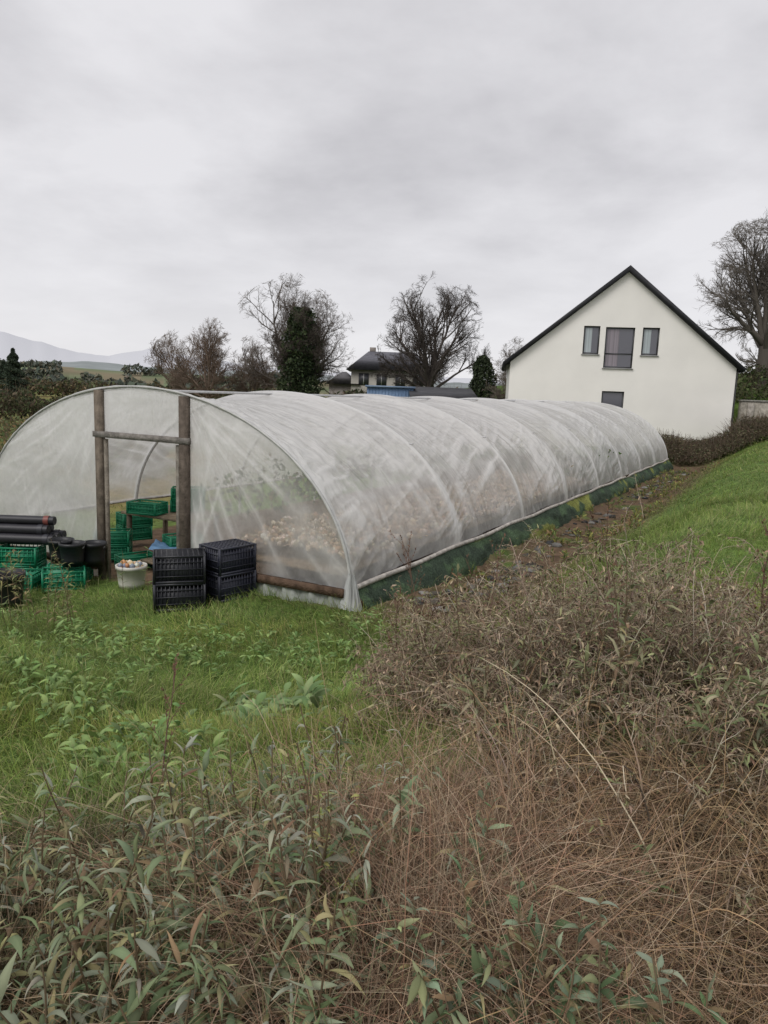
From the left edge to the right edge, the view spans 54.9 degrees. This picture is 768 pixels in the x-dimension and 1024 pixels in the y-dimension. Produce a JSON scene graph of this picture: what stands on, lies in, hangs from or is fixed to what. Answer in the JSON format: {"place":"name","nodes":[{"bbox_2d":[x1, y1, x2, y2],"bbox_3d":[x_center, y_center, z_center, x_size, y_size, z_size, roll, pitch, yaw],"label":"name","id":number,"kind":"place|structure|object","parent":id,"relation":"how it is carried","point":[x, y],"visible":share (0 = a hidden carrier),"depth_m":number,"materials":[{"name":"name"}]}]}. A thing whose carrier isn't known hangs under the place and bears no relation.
{"place":"outdoors","nodes":[
{"label":"outdoors","id":0,"kind":"place"},
{"bbox_2d":[18,364,328,393],"bbox_3d":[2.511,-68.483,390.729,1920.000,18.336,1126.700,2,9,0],"label":"distant hills","id":1,"kind":"structure","parent":0,"point":[70,372],"depth_m":555.78,"materials":[{"name":"green plant"}]},
{"bbox_2d":[0,331,502,383],"bbox_3d":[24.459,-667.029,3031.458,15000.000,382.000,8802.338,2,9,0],"label":"mountain","id":2,"kind":"structure","parent":0,"point":[26,349],"depth_m":5085.15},
{"bbox_2d":[6,360,504,387],"bbox_3d":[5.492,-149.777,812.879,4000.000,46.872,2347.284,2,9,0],"label":"distant hills","id":3,"kind":"structure","parent":0,"point":[98,365],"depth_m":1298.63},
{"bbox_2d":[0,567,767,883],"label":"grass","id":4,"kind":"structure","parent":0,"point":[204,706],"depth_m":4.11,"materials":[{"name":"green plant"}]},
{"bbox_2d":[0,373,767,1023],"bbox_3d":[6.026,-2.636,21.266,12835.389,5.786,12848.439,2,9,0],"label":"ground","id":5,"kind":"structure","parent":0,"point":[266,513],"depth_m":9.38,"materials":[{"name":"green plant"}]},
{"bbox_2d":[0,361,10,392],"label":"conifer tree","id":6,"kind":"object","parent":5,"relation":"on","point":[2,369],"visible":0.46,"depth_m":81.51,"materials":[{"name":"green plant"}]},
{"bbox_2d":[0,434,11,452],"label":"scrub","id":7,"kind":"object","parent":5,"relation":"on","point":[2,445],"depth_m":27.76,"materials":[{"name":"green plant"}]},
{"bbox_2d":[0,568,25,609],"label":"black bin","id":8,"kind":"object","parent":5,"relation":"on","point":[9,592],"visible":0.67,"depth_m":9.80,"materials":[{"name":"plastic"}]},
{"bbox_2d":[0,415,27,443],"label":"scrub","id":9,"kind":"object","parent":5,"relation":"on","point":[14,425],"visible":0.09,"depth_m":40.82,"materials":[{"name":"green plant"}]},
{"bbox_2d":[0,348,32,395],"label":"conifer tree","id":10,"kind":"object","parent":5,"relation":"on","point":[13,366],"visible":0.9,"depth_m":78.44,"materials":[{"name":"green plant"}]},
{"bbox_2d":[0,543,46,571],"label":"green plastic crate stack","id":11,"kind":"object","parent":5,"relation":"on","point":[36,556],"visible":0.62,"depth_m":11.66,"materials":[{"name":"green plastic"}]},
{"bbox_2d":[0,515,66,544],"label":"black pipe pile","id":12,"kind":"object","parent":11,"relation":"on","point":[21,529],"visible":0.81,"depth_m":11.71,"materials":[{"name":"plastic"}]},
{"bbox_2d":[21,568,41,592],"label":"green plastic crate stack","id":13,"kind":"object","parent":5,"relation":"on","point":[35,581],"visible":0.29,"depth_m":11.20,"materials":[{"name":"green plastic"}]},
{"bbox_2d":[0,538,76,632],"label":"tall weed","id":14,"kind":"object","parent":5,"relation":"on","point":[49,595],"visible":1,"depth_m":8.52,"materials":[{"name":"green plant"}]},
{"bbox_2d":[41,565,85,592],"bbox_3d":[-4.789,0.996,11.066,0.600,0.298,0.400,-2,10,-23],"label":"green plastic crate stack","id":15,"kind":"object","parent":5,"relation":"on","point":[79,576],"visible":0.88,"depth_m":10.93,"materials":[{"name":"green plastic"}]},
{"bbox_2d":[47,537,74,563],"bbox_3d":[-5.005,0.597,11.467,0.395,0.360,0.395,2,9,0],"label":"black bucket","id":16,"kind":"object","parent":15,"relation":"on","point":[55,540],"visible":0.61,"depth_m":11.33,"materials":[{"name":"plastic"}]},
{"bbox_2d":[58,540,85,567],"bbox_3d":[-4.747,0.638,11.269,0.395,0.360,0.395,2,9,0],"label":"black bucket","id":17,"kind":"object","parent":15,"relation":"on","point":[73,553],"visible":1,"depth_m":11.14,"materials":[{"name":"plastic"}]},
{"bbox_2d":[47,562,93,581],"bbox_3d":[-4.988,0.941,11.774,0.600,0.298,0.400,1,9,-8],"label":"green plastic crate stack","id":18,"kind":"object","parent":5,"relation":"on","point":[89,571],"visible":0.28,"depth_m":11.65,"materials":[{"name":"green plastic"}]},
{"bbox_2d":[80,540,106,566],"bbox_3d":[-4.527,0.646,11.523,0.395,0.360,0.395,2,9,0],"label":"black bucket","id":19,"kind":"object","parent":18,"relation":"on","point":[94,555],"visible":0.78,"depth_m":11.40,"materials":[{"name":"plastic"}]},
{"bbox_2d":[2,547,151,612],"bbox_3d":[-4.410,0.945,9.961,2.284,0.788,1.416,2,9,0],"label":"tall weed","id":20,"kind":"object","parent":5,"relation":"on","point":[59,606],"visible":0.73,"depth_m":9.98,"materials":[{"name":"green plant"}]},
{"bbox_2d":[110,528,131,559],"bbox_3d":[-4.864,0.578,13.283,0.601,0.510,0.403,0,9,-11],"label":"green plastic crate stack","id":21,"kind":"object","parent":5,"relation":"on","point":[121,541],"visible":0.43,"depth_m":13.13,"materials":[{"name":"green plastic"}]},
{"bbox_2d":[115,561,147,589],"bbox_3d":[-3.758,0.969,11.012,0.458,0.380,0.458,2,9,0],"label":"white bucket","id":22,"kind":"object","parent":5,"relation":"on","point":[130,576],"visible":0.76,"depth_m":10.85,"materials":[{"name":"plastic"}]},
{"bbox_2d":[118,559,143,567],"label":"vegetable scraps","id":23,"kind":"object","parent":22,"relation":"in","point":[130,564],"visible":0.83,"depth_m":10.88,"materials":[{"name":"food"}]},
{"bbox_2d":[114,550,152,567],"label":"green plastic crate stack","id":24,"kind":"object","parent":5,"relation":"on","point":[132,557],"visible":0.34,"depth_m":12.59,"materials":[{"name":"green plastic"}]},
{"bbox_2d":[116,511,152,540],"bbox_3d":[-5.014,0.271,14.855,0.612,0.550,0.410,-5,12,-39],"label":"green plastic crate stack","id":25,"kind":"object","parent":5,"relation":"on","point":[142,528],"visible":0.64,"depth_m":14.75,"materials":[{"name":"green plastic"}]},
{"bbox_2d":[0,358,281,390],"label":"distant trees","id":26,"kind":"object","parent":5,"relation":"on","point":[55,372],"visible":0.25,"depth_m":476.98,"materials":[{"name":"green plant"}]},
{"bbox_2d":[140,557,152,564],"bbox_3d":[-3.581,0.777,12.297,0.900,0.155,0.500,9,12,38],"label":"wooden board","id":27,"kind":"object","parent":5,"relation":"on","point":[148,560],"visible":0.07,"depth_m":12.33,"materials":[{"name":"brown wood"}]},
{"bbox_2d":[149,539,175,549],"bbox_3d":[-3.698,0.555,12.769,0.550,0.155,0.600,2,9,0],"label":"blue net sack","id":28,"kind":"object","parent":27,"relation":"on","point":[156,544],"visible":0.49,"depth_m":12.71,"materials":[{"name":"plastic"}]},
{"bbox_2d":[0,376,309,398],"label":"hedge","id":29,"kind":"object","parent":5,"relation":"on","point":[48,387],"visible":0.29,"depth_m":78.97,"materials":[{"name":"green plant"}]},
{"bbox_2d":[162,533,175,546],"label":"green plastic crate stack","id":30,"kind":"object","parent":5,"relation":"on","point":[169,541],"visible":0.16,"depth_m":12.77,"materials":[{"name":"green plastic"}]},
{"bbox_2d":[121,505,220,551],"bbox_3d":[-3.917,0.395,13.757,1.500,0.815,1.100,7,10,28],"label":"potting table","id":31,"kind":"object","parent":5,"relation":"on","point":[168,516],"visible":0.23,"depth_m":13.61,"materials":[{"name":"brown wood"}]},
{"bbox_2d":[126,499,167,515],"bbox_3d":[-4.251,-0.083,13.286,0.600,0.218,0.400,5,10,17],"label":"green plastic crate stack","id":32,"kind":"object","parent":31,"relation":"on","point":[144,507],"visible":1,"depth_m":13.15,"materials":[{"name":"green plastic"}]},
{"bbox_2d":[170,486,205,511],"bbox_3d":[-3.639,-0.242,13.747,0.616,0.431,0.410,0,9,-10],"label":"green plastic crate stack","id":33,"kind":"object","parent":31,"relation":"on","point":[173,499],"visible":0.34,"depth_m":13.54,"materials":[{"name":"green plastic"}]},
{"bbox_2d":[143,330,207,394],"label":"bare tree","id":34,"kind":"object","parent":5,"relation":"on","point":[163,353],"visible":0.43,"depth_m":64.46,"materials":[{"name":"brown plant"}]},
{"bbox_2d":[152,548,205,612],"bbox_3d":[-2.708,0.895,9.778,0.673,0.747,0.472,-1,10,-18],"label":"black plastic crate stack","id":35,"kind":"object","parent":5,"relation":"on","point":[179,576],"visible":0.95,"depth_m":9.59,"materials":[{"name":"black plastic"}]},
{"bbox_2d":[0,413,368,525],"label":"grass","id":36,"kind":"structure","parent":5,"relation":"on","point":[205,499],"depth_m":22.40,"materials":[{"name":"green plant"}]},
{"bbox_2d":[155,318,247,398],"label":"bare tree","id":37,"kind":"object","parent":5,"relation":"on","point":[208,357],"visible":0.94,"depth_m":60.52,"materials":[{"name":"brown plant"}]},
{"bbox_2d":[199,538,256,603],"bbox_3d":[-2.148,0.801,10.182,0.476,0.747,0.628,10,12,41],"label":"black plastic crate stack","id":38,"kind":"object","parent":5,"relation":"on","point":[228,560],"visible":0.88,"depth_m":10.00,"materials":[{"name":"black plastic"}]},
{"bbox_2d":[0,607,465,802],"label":"broadleaf weeds","id":39,"kind":"object","parent":5,"relation":"on","point":[317,692],"visible":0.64,"depth_m":5.10,"materials":[{"name":"green plant"}]},
{"bbox_2d":[0,381,505,419],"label":"hedge","id":40,"kind":"object","parent":5,"relation":"on","point":[7,402],"visible":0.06,"depth_m":52.73,"materials":[{"name":"green plant"}]},
{"bbox_2d":[227,336,278,391],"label":"bare tree","id":41,"kind":"object","parent":5,"relation":"on","point":[263,379],"visible":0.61,"depth_m":64.35,"materials":[{"name":"brown plant"}]},
{"bbox_2d":[0,705,573,1023],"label":"buddleia shrub","id":42,"kind":"object","parent":5,"relation":"on","point":[137,990],"visible":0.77,"depth_m":1.83,"materials":[{"name":"green plant"}]},
{"bbox_2d":[231,272,354,394],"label":"bare tree","id":43,"kind":"object","parent":5,"relation":"on","point":[327,361],"visible":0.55,"depth_m":57.37,"materials":[{"name":"brown plant"}]},
{"bbox_2d":[269,298,330,396],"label":"ivy clad tree","id":44,"kind":"object","parent":5,"relation":"on","point":[303,373],"visible":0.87,"depth_m":54.11,"materials":[{"name":"green plant"}]},
{"bbox_2d":[291,743,361,979],"bbox_3d":[-0.152,0.902,1.923,0.184,0.713,0.235,2,9,0],"label":"fleabane plant","id":45,"kind":"object","parent":5,"relation":"on","point":[323,874],"visible":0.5,"depth_m":1.90,"materials":[{"name":"green plant"}]},
{"bbox_2d":[0,674,667,1023],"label":"weeds","id":46,"kind":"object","parent":5,"relation":"on","point":[34,1012],"depth_m":2.00,"materials":[{"name":"plant"}]},
{"bbox_2d":[0,385,673,611],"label":"polytunnel","id":47,"kind":"structure","parent":5,"relation":"on","point":[333,449],"depth_m":12.31,"materials":[{"name":"white"}]},
{"bbox_2d":[329,370,424,394],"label":"walls","id":48,"kind":"structure","parent":5,"relation":"on","point":[354,379],"depth_m":70.44,"materials":[{"name":"white paint"}]},
{"bbox_2d":[326,347,421,384],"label":"roof","id":49,"kind":"structure","parent":48,"relation":"on","point":[368,360],"depth_m":71.34,"materials":[{"name":"stone"}]},
{"bbox_2d":[358,373,422,386],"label":"windows","id":50,"kind":"structure","parent":48,"relation":"attached to","point":[364,379],"depth_m":70.36,"materials":[{"name":"glass"}]},
{"bbox_2d":[0,623,767,1023],"bbox_3d":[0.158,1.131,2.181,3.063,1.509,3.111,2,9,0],"label":"dead grass","id":51,"kind":"structure","parent":5,"relation":"on","point":[416,857],"depth_m":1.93,"materials":[{"name":"brown plant"}]},
{"bbox_2d":[365,385,414,396],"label":"blue shed","id":52,"kind":"structure","parent":5,"relation":"on","point":[399,391],"depth_m":42.92,"materials":[{"name":"metal"}]},
{"bbox_2d":[252,480,589,588],"bbox_3d":[2.027,0.120,16.869,2.000,0.585,14.600,7,10,28],"label":"bench","id":53,"kind":"object","parent":5,"relation":"on","point":[289,557],"visible":0.04,"depth_m":10.88,"materials":[{"name":"brown wood"}]},
{"bbox_2d":[229,470,542,561],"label":"drying onions","id":54,"kind":"object","parent":53,"relation":"on","point":[282,531],"visible":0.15,"depth_m":11.47,"materials":[{"name":"beige plant"}]},
{"bbox_2d":[205,449,653,516],"bbox_3d":[3.950,-1.772,25.056,6.852,1.527,23.638,7,10,28],"label":"vegetable bed","id":55,"kind":"object","parent":5,"relation":"on","point":[287,492],"visible":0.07,"depth_m":17.79,"materials":[{"name":"green plant"}]},
{"bbox_2d":[370,271,490,386],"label":"bare tree","id":56,"kind":"object","parent":5,"relation":"on","point":[431,369],"visible":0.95,"depth_m":55.96,"materials":[{"name":"brown plant"}]},
{"bbox_2d":[317,578,546,737],"bbox_3d":[0.365,0.934,4.929,1.589,0.915,1.671,2,9,0],"label":"dead bush","id":57,"kind":"object","parent":5,"relation":"on","point":[381,652],"visible":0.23,"depth_m":4.64,"materials":[{"name":"brown plant"}]},
{"bbox_2d":[408,386,477,398],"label":"dark shed","id":58,"kind":"structure","parent":5,"relation":"on","point":[458,393],"depth_m":42.70,"materials":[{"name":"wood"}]},
{"bbox_2d":[148,504,767,1018],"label":"dock stalk","id":59,"kind":"object","parent":5,"relation":"on","point":[408,564],"visible":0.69,"depth_m":3.17,"materials":[{"name":"brown plant"}]},
{"bbox_2d":[468,354,497,398],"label":"evergreen tree","id":60,"kind":"object","parent":5,"relation":"on","point":[482,367],"visible":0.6,"depth_m":52.58,"materials":[{"name":"green plant"}]},
{"bbox_2d":[482,343,519,398],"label":"bare tree","id":61,"kind":"object","parent":5,"relation":"on","point":[497,394],"visible":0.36,"depth_m":51.38,"materials":[{"name":"brown plant"}]},
{"bbox_2d":[492,337,523,387],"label":"bare tree","id":62,"kind":"object","parent":5,"relation":"on","point":[513,349],"visible":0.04,"depth_m":58.51,"materials":[{"name":"brown plant"}]},
{"bbox_2d":[315,458,721,644],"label":"dead grass","id":63,"kind":"structure","parent":5,"relation":"on","point":[666,503],"depth_m":16.15,"materials":[{"name":"brown plant"}]},
{"bbox_2d":[346,793,731,1023],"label":"buddleia shrub","id":64,"kind":"object","parent":5,"relation":"on","point":[419,981],"visible":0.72,"depth_m":1.63,"materials":[{"name":"green plant"}]},
{"bbox_2d":[407,471,689,612],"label":"rubble stones","id":65,"kind":"object","parent":5,"relation":"on","point":[435,600],"visible":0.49,"depth_m":13.29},
{"bbox_2d":[331,538,767,831],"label":"dead grass","id":66,"kind":"structure","parent":5,"relation":"on","point":[645,663],"depth_m":3.62,"materials":[{"name":"brown plant"}]},
{"bbox_2d":[341,472,767,753],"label":"dead bush","id":67,"kind":"object","parent":5,"relation":"on","point":[555,612],"visible":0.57,"depth_m":4.07,"materials":[{"name":"brown plant"}]},
{"bbox_2d":[451,460,720,605],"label":"tunnel side weeds","id":68,"kind":"object","parent":5,"relation":"on","point":[592,535],"visible":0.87,"depth_m":16.81,"materials":[{"name":"brown plant"}]},
{"bbox_2d":[426,550,767,804],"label":"dead bush","id":69,"kind":"object","parent":5,"relation":"on","point":[572,685],"visible":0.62,"depth_m":3.31,"materials":[{"name":"brown plant"}]},
{"bbox_2d":[434,681,767,939],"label":"dead bush","id":70,"kind":"object","parent":5,"relation":"on","point":[689,790],"visible":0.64,"depth_m":2.64,"materials":[{"name":"brown plant"}]},
{"bbox_2d":[505,272,736,441],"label":"walls","id":71,"kind":"structure","parent":5,"relation":"on","point":[683,383],"depth_m":39.06,"materials":[{"name":"white paint"}]},
{"bbox_2d":[581,326,659,407],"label":"window frames","id":72,"kind":"structure","parent":71,"relation":"attached to","point":[605,367],"depth_m":39.20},
{"bbox_2d":[584,328,651,365],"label":"curtains","id":73,"kind":"object","parent":72,"relation":"attached to","point":[612,344],"visible":1,"depth_m":39.24,"materials":[{"name":"white fabric"}]},
{"bbox_2d":[583,327,657,406],"bbox_3d":[12.451,-7.288,39.429,3.870,5.040,0.001,3,9,8],"label":"window glass","id":74,"kind":"object","parent":72,"relation":"in","point":[624,346],"visible":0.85,"depth_m":39.24,"materials":[{"name":"grey glass"}]},
{"bbox_2d":[504,364,739,422],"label":"gutters","id":75,"kind":"object","parent":71,"relation":"attached to","point":[737,372],"visible":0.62,"depth_m":38.69,"materials":[{"name":"metal"}]},
{"bbox_2d":[501,265,745,372],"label":"roof","id":76,"kind":"structure","parent":71,"relation":"on","point":[685,318],"depth_m":38.25,"materials":[{"name":"stone"}]},
{"bbox_2d":[516,436,767,559],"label":"grass","id":77,"kind":"structure","parent":5,"relation":"on","point":[735,456],"depth_m":19.55,"materials":[{"name":"green plant"}]},
{"bbox_2d":[657,410,767,466],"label":"hedge","id":78,"kind":"object","parent":5,"relation":"on","point":[749,429],"visible":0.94,"depth_m":35.59,"materials":[{"name":"brown plant"}]},
{"bbox_2d":[693,209,767,387],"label":"bare tree","id":79,"kind":"object","parent":5,"relation":"on","point":[756,294],"visible":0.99,"depth_m":43.34,"materials":[{"name":"brown plant"}]},
{"bbox_2d":[735,309,762,370],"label":"bare tree","id":80,"kind":"object","parent":5,"relation":"on","point":[750,360],"visible":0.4,"depth_m":60.80,"materials":[{"name":"brown plant"}]},
{"bbox_2d":[733,361,767,402],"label":"hedge","id":81,"kind":"object","parent":5,"relation":"on","point":[744,393],"visible":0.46,"depth_m":43.07,"materials":[{"name":"green plant"}]},
{"bbox_2d":[737,400,767,424],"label":"retaining wall","id":82,"kind":"structure","parent":5,"relation":"on","point":[755,407],"depth_m":39.59,"materials":[{"name":"concrete"}]},
{"bbox_2d":[0,0,767,379],"label":"sky","id":83,"kind":"structure","parent":0,"point":[163,162],"materials":[{"name":"grey"}]},
{"bbox_2d":[439,547,767,924],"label":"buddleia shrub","id":84,"kind":"object","parent":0,"point":[633,658],"visible":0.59,"depth_m":3.29,"materials":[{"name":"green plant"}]}
]}

